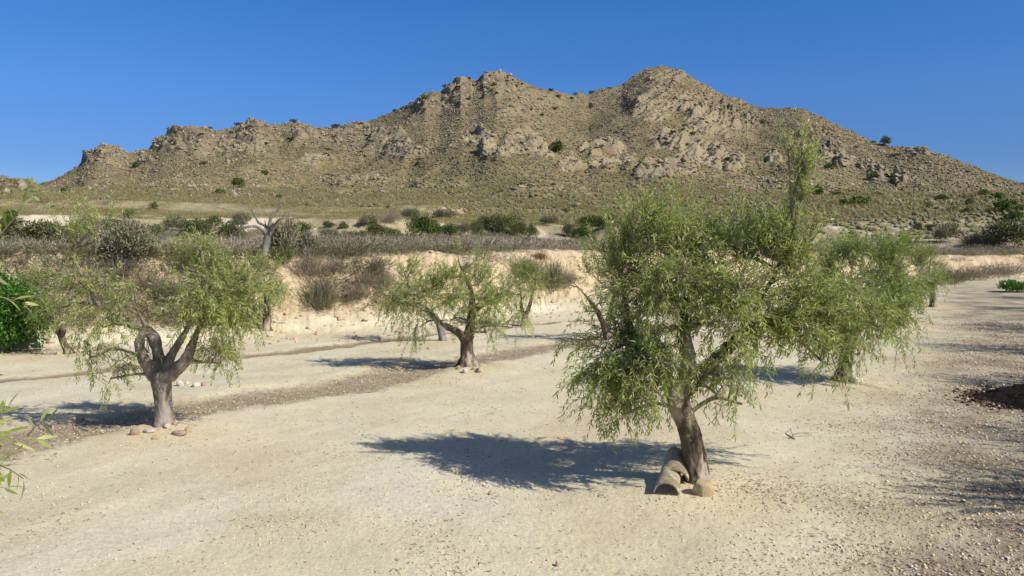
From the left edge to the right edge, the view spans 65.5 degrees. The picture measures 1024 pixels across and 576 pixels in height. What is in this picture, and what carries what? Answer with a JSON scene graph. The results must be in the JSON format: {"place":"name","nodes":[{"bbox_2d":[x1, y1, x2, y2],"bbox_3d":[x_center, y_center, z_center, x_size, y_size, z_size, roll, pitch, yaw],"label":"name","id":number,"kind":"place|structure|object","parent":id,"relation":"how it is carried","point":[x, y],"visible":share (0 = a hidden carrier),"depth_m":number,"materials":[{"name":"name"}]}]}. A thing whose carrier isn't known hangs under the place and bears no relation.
{"place":"outdoors","nodes":[
{"label":"outdoors","id":0,"kind":"place"},
{"bbox_2d":[0,213,1023,575],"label":"ground","id":1,"kind":"structure","parent":0,"point":[122,523],"depth_m":8.26,"materials":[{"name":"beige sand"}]},
{"bbox_2d":[0,214,23,228],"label":"bush","id":2,"kind":"object","parent":1,"relation":"on","point":[10,219],"visible":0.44,"depth_m":53.21,"materials":[{"name":"green plant"}]},
{"bbox_2d":[0,270,53,353],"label":"carob tree","id":3,"kind":"object","parent":1,"relation":"on","point":[11,331],"visible":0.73,"depth_m":15.81,"materials":[{"name":"green plant"}]},
{"bbox_2d":[0,218,57,241],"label":"bush","id":4,"kind":"object","parent":1,"relation":"on","point":[27,230],"visible":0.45,"depth_m":36.52,"materials":[{"name":"green plant"}]},
{"bbox_2d":[0,176,63,513],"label":"olive tree","id":5,"kind":"object","parent":1,"relation":"on","point":[8,476],"visible":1,"depth_m":2.16,"materials":[{"name":"green plant"}]},
{"bbox_2d":[10,256,89,353],"bbox_3d":[-8.958,0.376,15.492,1.347,2.038,1.148,-2,4,-29],"label":"olive tree","id":6,"kind":"object","parent":1,"relation":"on","point":[46,308],"visible":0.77,"depth_m":15.36,"materials":[{"name":"green plant"}]},
{"bbox_2d":[31,219,85,243],"bbox_3d":[-15.689,-1.818,27.689,1.772,1.232,1.692,-2,4,-32],"label":"bush","id":7,"kind":"object","parent":1,"relation":"on","point":[49,230],"visible":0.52,"depth_m":27.30,"materials":[{"name":"green plant"}]},
{"bbox_2d":[75,213,101,227],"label":"bush","id":8,"kind":"object","parent":1,"relation":"on","point":[82,221],"visible":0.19,"depth_m":55.47,"materials":[{"name":"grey plant"}]},
{"bbox_2d":[79,281,120,306],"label":"bush","id":9,"kind":"object","parent":1,"relation":"on","point":[99,298],"visible":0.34,"depth_m":18.23,"materials":[{"name":"plant"}]},
{"bbox_2d":[89,250,152,279],"bbox_3d":[-9.076,-0.495,18.631,1.439,1.042,1.510,0,3,6],"label":"bush","id":10,"kind":"object","parent":1,"relation":"on","point":[123,265],"visible":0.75,"depth_m":18.57,"materials":[{"name":"plant"}]},
{"bbox_2d":[123,207,136,217],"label":"shrub","id":11,"kind":"object","parent":1,"relation":"on","point":[128,213],"visible":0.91,"depth_m":62.05,"materials":[{"name":"green plant"}]},
{"bbox_2d":[99,215,161,256],"bbox_3d":[-9.170,-1.171,18.926,1.626,1.157,1.548,0,3,0],"label":"bush","id":12,"kind":"object","parent":1,"relation":"on","point":[132,236],"visible":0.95,"depth_m":18.60,"materials":[{"name":"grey plant"}]},
{"bbox_2d":[98,221,164,239],"bbox_3d":[-20.761,-2.907,43.399,3.823,1.563,3.650,-1,3,-13],"label":"bush","id":13,"kind":"object","parent":1,"relation":"on","point":[111,226],"visible":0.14,"depth_m":42.80,"materials":[{"name":"green plant"}]},
{"bbox_2d":[130,427,139,434],"bbox_3d":[-4.234,1.625,8.944,0.103,0.128,0.073,-2,4,-30],"label":"stone","id":14,"kind":"object","parent":1,"relation":"on","point":[134,430],"visible":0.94,"depth_m":8.92,"materials":[{"name":"stone"}]},
{"bbox_2d":[123,267,166,293],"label":"bush","id":15,"kind":"object","parent":1,"relation":"on","point":[144,282],"visible":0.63,"depth_m":18.62,"materials":[{"name":"grey plant"}]},
{"bbox_2d":[24,189,283,427],"bbox_3d":[-4.133,0.284,9.184,3.022,2.888,1.454,0,3,0],"label":"olive tree","id":16,"kind":"object","parent":1,"relation":"on","point":[162,372],"visible":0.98,"depth_m":9.21,"materials":[{"name":"green plant"}]},
{"bbox_2d":[143,276,188,304],"bbox_3d":[-8.137,0.006,18.837,1.266,0.752,1.283,0,3,0],"label":"bush","id":17,"kind":"object","parent":1,"relation":"on","point":[164,286],"visible":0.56,"depth_m":18.67,"materials":[{"name":"grey plant"}]},
{"bbox_2d":[161,215,190,229],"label":"bush","id":18,"kind":"object","parent":1,"relation":"on","point":[173,222],"visible":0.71,"depth_m":58.04,"materials":[{"name":"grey plant"}]},
{"bbox_2d":[171,430,186,436],"bbox_3d":[-3.740,1.633,8.974,0.177,0.083,0.122,1,3,20],"label":"stone","id":19,"kind":"object","parent":1,"relation":"on","point":[179,433],"visible":0.98,"depth_m":8.92,"materials":[{"name":"stone"}]},
{"bbox_2d":[176,216,217,239],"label":"bush","id":20,"kind":"object","parent":1,"relation":"on","point":[202,226],"visible":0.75,"depth_m":48.29,"materials":[{"name":"green plant"}]},
{"bbox_2d":[203,214,225,226],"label":"bush","id":21,"kind":"object","parent":1,"relation":"on","point":[213,220],"visible":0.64,"depth_m":60.76,"materials":[{"name":"green plant"}]},
{"bbox_2d":[215,220,249,239],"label":"bush","id":22,"kind":"object","parent":1,"relation":"on","point":[228,229],"visible":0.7,"depth_m":46.69,"materials":[{"name":"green plant"}]},
{"bbox_2d":[230,211,251,223],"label":"bush","id":23,"kind":"object","parent":1,"relation":"on","point":[235,217],"visible":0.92,"depth_m":64.56,"materials":[{"name":"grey plant"}]},
{"bbox_2d":[226,245,306,331],"bbox_3d":[-5.813,0.063,18.885,1.846,2.208,1.472,0,3,0],"label":"olive tree","id":24,"kind":"object","parent":1,"relation":"on","point":[267,311],"visible":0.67,"depth_m":18.83,"materials":[{"name":"green plant"}]},
{"bbox_2d":[233,196,300,285],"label":"dead tree","id":25,"kind":"object","parent":1,"relation":"on","point":[269,227],"visible":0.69,"depth_m":20.27,"materials":[{"name":"grey wood"}]},
{"bbox_2d":[262,214,301,253],"bbox_3d":[-6.186,-1.472,21.617,0.979,1.270,1.278,0,3,4],"label":"bush","id":26,"kind":"object","parent":1,"relation":"on","point":[285,232],"visible":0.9,"depth_m":21.34,"materials":[{"name":"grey plant"}]},
{"bbox_2d":[269,246,295,263],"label":"bush","id":27,"kind":"object","parent":1,"relation":"on","point":[282,253],"visible":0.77,"depth_m":21.05,"materials":[{"name":"green plant"}]},
{"bbox_2d":[297,221,314,235],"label":"bush","id":28,"kind":"object","parent":1,"relation":"on","point":[305,227],"visible":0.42,"depth_m":56.32,"materials":[{"name":"green plant"}]},
{"bbox_2d":[281,247,330,277],"bbox_3d":[-5.587,-0.606,21.446,1.524,1.129,1.600,0,3,-2],"label":"bush","id":29,"kind":"object","parent":1,"relation":"on","point":[307,266],"visible":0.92,"depth_m":21.20,"materials":[{"name":"brown plant"}]},
{"bbox_2d":[294,228,320,249],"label":"bush","id":30,"kind":"object","parent":1,"relation":"on","point":[308,239],"visible":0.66,"depth_m":23.05,"materials":[{"name":"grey plant"}]},
{"bbox_2d":[291,267,351,311],"bbox_3d":[-4.956,0.022,20.727,1.598,1.209,1.577,0,3,-8],"label":"bush","id":31,"kind":"object","parent":1,"relation":"on","point":[321,296],"visible":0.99,"depth_m":20.57,"materials":[{"name":"grey plant"}]},
{"bbox_2d":[320,220,335,226],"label":"bush","id":32,"kind":"object","parent":1,"relation":"on","point":[326,223],"visible":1,"depth_m":62.83,"materials":[{"name":"green plant"}]},
{"bbox_2d":[318,227,339,236],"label":"bush","id":33,"kind":"object","parent":1,"relation":"on","point":[325,231],"visible":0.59,"depth_m":52.59,"materials":[{"name":"grey plant"}]},
{"bbox_2d":[315,257,349,274],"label":"bush","id":34,"kind":"object","parent":1,"relation":"on","point":[334,265],"visible":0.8,"depth_m":21.74,"materials":[{"name":"brown plant"}]},
{"bbox_2d":[340,230,369,238],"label":"bush","id":35,"kind":"object","parent":1,"relation":"on","point":[357,234],"visible":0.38,"depth_m":49.96,"materials":[{"name":"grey plant"}]},
{"bbox_2d":[340,280,371,300],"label":"bush","id":36,"kind":"object","parent":1,"relation":"on","point":[358,293],"visible":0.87,"depth_m":21.28,"materials":[{"name":"plant"}]},
{"bbox_2d":[350,267,383,286],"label":"bush","id":37,"kind":"object","parent":1,"relation":"on","point":[365,278],"visible":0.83,"depth_m":21.61,"materials":[{"name":"plant"}]},
{"bbox_2d":[357,214,377,224],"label":"bush","id":38,"kind":"object","parent":1,"relation":"on","point":[369,217],"visible":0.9,"depth_m":62.96,"materials":[{"name":"grey plant"}]},
{"bbox_2d":[367,257,390,276],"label":"bush","id":39,"kind":"object","parent":1,"relation":"on","point":[374,268],"visible":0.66,"depth_m":22.23,"materials":[{"name":"grey plant"}]},
{"bbox_2d":[365,219,394,236],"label":"bush","id":40,"kind":"object","parent":1,"relation":"on","point":[377,228],"visible":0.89,"depth_m":54.61,"materials":[{"name":"green plant"}]},
{"bbox_2d":[372,266,403,289],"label":"bush","id":41,"kind":"object","parent":1,"relation":"on","point":[385,277],"visible":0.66,"depth_m":22.08,"materials":[{"name":"plant"}]},
{"bbox_2d":[374,209,409,222],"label":"bush","id":42,"kind":"object","parent":1,"relation":"on","point":[387,218],"visible":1,"depth_m":64.24,"materials":[{"name":"plant"}]},
{"bbox_2d":[387,227,401,237],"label":"bush","id":43,"kind":"object","parent":1,"relation":"on","point":[397,230],"visible":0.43,"depth_m":56.26,"materials":[{"name":"green plant"}]},
{"bbox_2d":[398,206,419,217],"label":"bush","id":44,"kind":"object","parent":1,"relation":"on","point":[407,212],"visible":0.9,"depth_m":73.51,"materials":[{"name":"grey plant"}]},
{"bbox_2d":[374,266,463,340],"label":"olive tree","id":45,"kind":"object","parent":1,"relation":"on","point":[440,331],"visible":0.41,"depth_m":17.70,"materials":[{"name":"green plant"}]},
{"bbox_2d":[404,213,438,235],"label":"bush","id":46,"kind":"object","parent":1,"relation":"on","point":[421,224],"visible":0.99,"depth_m":61.94,"materials":[{"name":"green plant"}]},
{"bbox_2d":[428,220,445,235],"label":"bush","id":47,"kind":"object","parent":1,"relation":"on","point":[438,230],"visible":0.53,"depth_m":63.81,"materials":[{"name":"green plant"}]},
{"bbox_2d":[439,222,461,235],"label":"bush","id":48,"kind":"object","parent":1,"relation":"on","point":[451,228],"visible":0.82,"depth_m":64.69,"materials":[{"name":"green plant"}]},
{"bbox_2d":[373,231,541,367],"bbox_3d":[-0.956,0.247,13.745,3.006,2.478,1.556,0,3,0],"label":"olive tree","id":49,"kind":"object","parent":1,"relation":"on","point":[467,358],"visible":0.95,"depth_m":13.75,"materials":[{"name":"green plant"}]},
{"bbox_2d":[456,220,471,233],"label":"bush","id":50,"kind":"object","parent":1,"relation":"on","point":[465,226],"visible":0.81,"depth_m":76.11,"materials":[{"name":"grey plant"}]},
{"bbox_2d":[469,219,485,236],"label":"bush","id":51,"kind":"object","parent":1,"relation":"on","point":[476,227],"visible":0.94,"depth_m":72.96,"materials":[{"name":"green plant"}]},
{"bbox_2d":[1,249,1019,355],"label":"bank rubble","id":52,"kind":"object","parent":1,"relation":"on","point":[337,316],"visible":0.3,"depth_m":19.74,"materials":[{"name":"beige stone"}]},
{"bbox_2d":[0,237,1022,330],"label":"dry grass","id":53,"kind":"structure","parent":1,"relation":"on","point":[335,251],"depth_m":19.62,"materials":[{"name":"grey plant"}]},
{"bbox_2d":[0,174,1023,261],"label":"foothill grass","id":54,"kind":"structure","parent":1,"relation":"on","point":[349,214],"depth_m":124.38,"materials":[{"name":"plant"}]},
{"bbox_2d":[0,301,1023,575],"bbox_3d":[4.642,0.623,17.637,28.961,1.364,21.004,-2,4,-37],"label":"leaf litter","id":55,"kind":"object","parent":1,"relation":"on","point":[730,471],"visible":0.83,"depth_m":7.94,"materials":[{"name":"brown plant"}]},
{"bbox_2d":[0,222,1023,255],"bbox_3d":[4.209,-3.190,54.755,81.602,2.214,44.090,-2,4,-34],"label":"dry scrub","id":56,"kind":"object","parent":1,"relation":"on","point":[548,244],"visible":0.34,"depth_m":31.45,"materials":[{"name":"plant"}]},
{"bbox_2d":[489,253,556,325],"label":"olive tree","id":57,"kind":"object","parent":1,"relation":"on","point":[524,272],"visible":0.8,"depth_m":21.05,"materials":[{"name":"green plant"}]},
{"bbox_2d":[503,252,549,276],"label":"bush","id":58,"kind":"object","parent":1,"relation":"on","point":[525,258],"visible":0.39,"depth_m":26.25,"materials":[{"name":"grey plant"}]},
{"bbox_2d":[532,250,549,258],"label":"bush","id":59,"kind":"object","parent":1,"relation":"on","point":[540,255],"visible":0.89,"depth_m":27.62,"materials":[{"name":"brown plant"}]},
{"bbox_2d":[540,254,570,289],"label":"bush","id":60,"kind":"object","parent":1,"relation":"on","point":[552,274],"visible":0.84,"depth_m":26.70,"materials":[{"name":"grey plant"}]},
{"bbox_2d":[559,267,584,284],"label":"bush","id":61,"kind":"object","parent":1,"relation":"on","point":[569,276],"visible":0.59,"depth_m":27.28,"materials":[{"name":"beige plant"}]},
{"bbox_2d":[546,249,635,339],"bbox_3d":[1.850,0.142,17.702,2.228,2.309,1.704,0,3,0],"label":"olive tree","id":62,"kind":"object","parent":1,"relation":"on","point":[600,317],"visible":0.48,"depth_m":17.64,"materials":[{"name":"green plant"}]},
{"bbox_2d":[653,465,680,494],"bbox_3d":[1.379,1.661,7.016,0.226,0.105,0.405,1,16,17],"label":"roof tile","id":63,"kind":"object","parent":1,"relation":"on","point":[667,475],"visible":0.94,"depth_m":6.92,"materials":[{"name":"ceramic"}]},
{"bbox_2d":[663,447,688,480],"bbox_3d":[1.482,1.577,7.213,0.253,0.118,0.352,1,28,15],"label":"roof tile","id":64,"kind":"object","parent":1,"relation":"on","point":[674,460],"visible":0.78,"depth_m":7.17,"materials":[{"name":"ceramic"}]},
{"bbox_2d":[692,479,713,496],"bbox_3d":[1.641,1.730,6.850,0.186,0.176,0.156,2,4,34],"label":"stone","id":65,"kind":"object","parent":1,"relation":"on","point":[702,488],"visible":0.91,"depth_m":6.79,"materials":[{"name":"beige stone"}]},
{"bbox_2d":[550,107,925,484],"bbox_3d":[2.087,0.137,7.182,3.487,3.455,2.013,0,3,0],"label":"olive tree","id":66,"kind":"object","parent":1,"relation":"on","point":[621,375],"visible":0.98,"depth_m":7.03,"materials":[{"name":"green plant"}]},
{"bbox_2d":[795,220,946,383],"bbox_3d":[5.741,0.248,12.516,2.564,2.657,2.174,0,3,0],"label":"olive tree","id":67,"kind":"object","parent":1,"relation":"on","point":[885,251],"visible":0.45,"depth_m":12.42,"materials":[{"name":"green plant"}]},
{"bbox_2d":[873,227,961,325],"bbox_3d":[10.457,-0.286,20.725,2.385,2.775,1.920,0,3,0],"label":"olive tree","id":68,"kind":"object","parent":1,"relation":"on","point":[924,256],"visible":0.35,"depth_m":20.68,"materials":[{"name":"green plant"}]},
{"bbox_2d":[902,238,956,306],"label":"olive tree","id":69,"kind":"object","parent":1,"relation":"on","point":[927,272],"visible":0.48,"depth_m":26.82,"materials":[{"name":"green plant"}]},
{"bbox_2d":[924,263,975,283],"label":"bush","id":70,"kind":"object","parent":1,"relation":"on","point":[962,277],"visible":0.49,"depth_m":42.20,"materials":[{"name":"grey plant"}]},
{"bbox_2d":[914,382,1023,416],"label":"mulch crumbs","id":71,"kind":"object","parent":1,"relation":"on","point":[970,393],"visible":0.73,"depth_m":11.27,"materials":[{"name":"brown soil"}]},
{"bbox_2d":[950,263,1009,279],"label":"bush","id":72,"kind":"object","parent":1,"relation":"on","point":[986,275],"visible":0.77,"depth_m":46.61,"materials":[{"name":"brown plant"}]},
{"bbox_2d":[965,384,1023,410],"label":"mulch heap","id":73,"kind":"object","parent":1,"relation":"on","point":[1012,396],"visible":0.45,"depth_m":11.19,"materials":[{"name":"brown soil"}]},
{"bbox_2d":[976,259,1023,276],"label":"bush","id":74,"kind":"object","parent":1,"relation":"on","point":[1004,266],"visible":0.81,"depth_m":49.56,"materials":[{"name":"brown plant"}]},
{"bbox_2d":[996,279,1023,292],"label":"weed clump","id":75,"kind":"object","parent":1,"relation":"on","point":[1008,285],"visible":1,"depth_m":35.43,"materials":[{"name":"green plant"}]},
{"bbox_2d":[0,65,1023,248],"bbox_3d":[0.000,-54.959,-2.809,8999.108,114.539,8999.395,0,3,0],"label":"hill","id":76,"kind":"structure","parent":0,"point":[554,230],"depth_m":317.73,"materials":[{"name":"beige stone"}]},
{"bbox_2d":[1,209,18,218],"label":"shrub","id":77,"kind":"object","parent":76,"relation":"on","point":[8,212],"visible":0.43,"depth_m":54.83,"materials":[{"name":"green plant"}]},
{"bbox_2d":[231,177,245,187],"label":"pine tree","id":78,"kind":"object","parent":76,"relation":"on","point":[237,181],"visible":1,"depth_m":217.29,"materials":[{"name":"green plant"}]},
{"bbox_2d":[432,209,457,218],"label":"bush","id":79,"kind":"object","parent":76,"relation":"on","point":[447,213],"visible":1,"depth_m":90.12,"materials":[{"name":"grey plant"}]},
{"bbox_2d":[477,216,491,224],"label":"bush","id":80,"kind":"object","parent":76,"relation":"on","point":[482,218],"visible":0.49,"depth_m":89.15,"materials":[{"name":"green plant"}]},
{"bbox_2d":[481,211,525,233],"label":"bush","id":81,"kind":"object","parent":76,"relation":"on","point":[503,221],"visible":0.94,"depth_m":87.32,"materials":[{"name":"green plant"}]},
{"bbox_2d":[0,66,1023,207],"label":"hill stones","id":82,"kind":"object","parent":76,"relation":"on","point":[24,186],"visible":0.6,"depth_m":319.74,"materials":[{"name":"grey stone"}]},
{"bbox_2d":[1,66,1023,238],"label":"hill scrub","id":83,"kind":"object","parent":76,"relation":"on","point":[973,226],"visible":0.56,"depth_m":247.89,"materials":[{"name":"green plant"}]},
{"bbox_2d":[508,221,530,236],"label":"bush","id":84,"kind":"object","parent":76,"relation":"on","point":[519,230],"visible":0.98,"depth_m":87.56,"materials":[{"name":"green plant"}]},
{"bbox_2d":[526,222,540,237],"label":"bush","id":85,"kind":"object","parent":76,"relation":"on","point":[533,229],"visible":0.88,"depth_m":88.41,"materials":[{"name":"green plant"}]},
{"bbox_2d":[538,214,558,223],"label":"bush","id":86,"kind":"object","parent":76,"relation":"on","point":[548,219],"visible":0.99,"depth_m":99.69,"materials":[{"name":"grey plant"}]},
{"bbox_2d":[549,139,566,152],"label":"pine tree","id":87,"kind":"object","parent":76,"relation":"on","point":[558,146],"visible":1,"depth_m":289.52,"materials":[{"name":"green plant"}]},
{"bbox_2d":[561,222,576,236],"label":"bush","id":88,"kind":"object","parent":76,"relation":"on","point":[566,228],"visible":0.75,"depth_m":94.82,"materials":[{"name":"green plant"}]},
{"bbox_2d":[569,223,597,238],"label":"bush","id":89,"kind":"object","parent":76,"relation":"on","point":[580,231],"visible":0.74,"depth_m":85.00,"materials":[{"name":"green plant"}]},
{"bbox_2d":[574,216,597,224],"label":"bush","id":90,"kind":"object","parent":76,"relation":"on","point":[580,220],"visible":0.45,"depth_m":104.67,"materials":[{"name":"green plant"}]},
{"bbox_2d":[584,214,614,229],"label":"bush","id":91,"kind":"object","parent":76,"relation":"on","point":[598,222],"visible":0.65,"depth_m":95.75,"materials":[{"name":"green plant"}]},
{"bbox_2d":[721,220,748,238],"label":"bush","id":92,"kind":"object","parent":76,"relation":"on","point":[735,229],"visible":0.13,"depth_m":96.03,"materials":[{"name":"green plant"}]},
{"bbox_2d":[812,185,823,194],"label":"shrub","id":93,"kind":"object","parent":76,"relation":"on","point":[820,190],"visible":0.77,"depth_m":188.75,"materials":[{"name":"green plant"}]},
{"bbox_2d":[848,195,871,204],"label":"shrub","id":94,"kind":"object","parent":76,"relation":"on","point":[856,198],"visible":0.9,"depth_m":134.48,"materials":[{"name":"green plant"}]},
{"bbox_2d":[880,136,891,144],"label":"pine tree","id":95,"kind":"object","parent":76,"relation":"on","point":[886,139],"visible":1,"depth_m":357.72,"materials":[{"name":"green plant"}]},
{"bbox_2d":[933,194,948,199],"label":"shrub","id":96,"kind":"object","parent":76,"relation":"on","point":[940,196],"visible":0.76,"depth_m":136.93,"materials":[{"name":"green plant"}]},
{"bbox_2d":[931,220,961,241],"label":"bush","id":97,"kind":"object","parent":76,"relation":"on","point":[945,231],"visible":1,"depth_m":92.55,"materials":[{"name":"grey plant"}]},
{"bbox_2d":[957,229,988,245],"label":"bush","id":98,"kind":"object","parent":76,"relation":"on","point":[970,239],"visible":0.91,"depth_m":88.56,"materials":[{"name":"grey plant"}]},
{"bbox_2d":[975,232,1007,247],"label":"bush","id":99,"kind":"object","parent":76,"relation":"on","point":[988,244],"visible":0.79,"depth_m":87.03,"materials":[{"name":"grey plant"}]},
{"bbox_2d":[984,207,999,212],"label":"shrub","id":100,"kind":"object","parent":76,"relation":"on","point":[992,208],"visible":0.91,"depth_m":114.14,"materials":[{"name":"green plant"}]},
{"bbox_2d":[993,192,1005,198],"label":"shrub","id":101,"kind":"object","parent":76,"relation":"on","point":[998,194],"visible":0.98,"depth_m":135.21,"materials":[{"name":"green plant"}]},
{"bbox_2d":[977,215,1023,246],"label":"bush","id":102,"kind":"object","parent":76,"relation":"on","point":[1010,232],"visible":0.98,"depth_m":86.09,"materials":[{"name":"green plant"}]},
{"bbox_2d":[992,197,1022,211],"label":"shrub","id":103,"kind":"object","parent":76,"relation":"on","point":[1005,205],"visible":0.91,"depth_m":115.58,"materials":[{"name":"green plant"}]},
{"bbox_2d":[1000,211,1023,220],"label":"shrub","id":104,"kind":"object","parent":76,"relation":"on","point":[1015,214],"visible":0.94,"depth_m":109.58,"materials":[{"name":"green plant"}]},
{"bbox_2d":[0,0,1023,183],"label":"sky","id":105,"kind":"structure","parent":0,"point":[946,77],"materials":[{"name":"blue"}]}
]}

